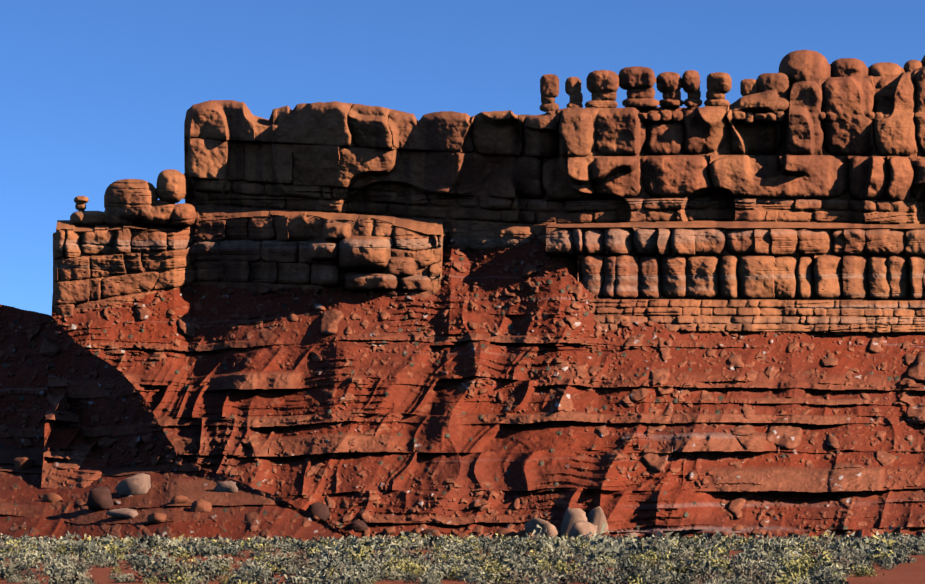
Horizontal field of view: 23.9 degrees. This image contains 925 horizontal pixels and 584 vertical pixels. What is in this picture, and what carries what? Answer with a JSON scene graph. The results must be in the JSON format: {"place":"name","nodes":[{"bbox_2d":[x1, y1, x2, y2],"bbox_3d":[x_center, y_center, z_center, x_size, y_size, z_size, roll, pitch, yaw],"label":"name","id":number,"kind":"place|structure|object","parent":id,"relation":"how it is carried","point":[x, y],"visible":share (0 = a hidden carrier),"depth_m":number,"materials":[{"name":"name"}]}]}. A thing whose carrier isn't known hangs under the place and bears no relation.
{"place":"outdoors","nodes":[
{"label":"outdoors","id":0,"kind":"place"},
{"bbox_2d":[0,548,924,583],"bbox_3d":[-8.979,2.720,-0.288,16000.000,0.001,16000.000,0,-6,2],"label":"ground","id":1,"kind":"structure","parent":0,"point":[909,573],"depth_m":107.22,"materials":[{"name":"soil"}]},
{"bbox_2d":[0,304,372,542],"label":"hillside","id":2,"kind":"structure","parent":1,"relation":"on","point":[110,407],"depth_m":280.47,"materials":[{"name":"red soil"}]},
{"bbox_2d":[14,456,806,539],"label":"boulders","id":3,"kind":"object","parent":1,"relation":"on","point":[576,522],"visible":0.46,"depth_m":255.09,"materials":[{"name":"brown stone"}]},
{"bbox_2d":[0,522,924,583],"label":"shrubs","id":4,"kind":"object","parent":1,"relation":"on","point":[685,560],"visible":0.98,"depth_m":120.33,"materials":[{"name":"green plant"}]},
{"bbox_2d":[41,50,924,539],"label":"mesa","id":5,"kind":"structure","parent":1,"relation":"on","point":[641,314],"depth_m":326.29,"materials":[{"name":"red stone"}]},
{"bbox_2d":[0,0,924,315],"label":"sky","id":6,"kind":"structure","parent":0,"point":[95,94],"materials":[{"name":"blue"}]}
]}

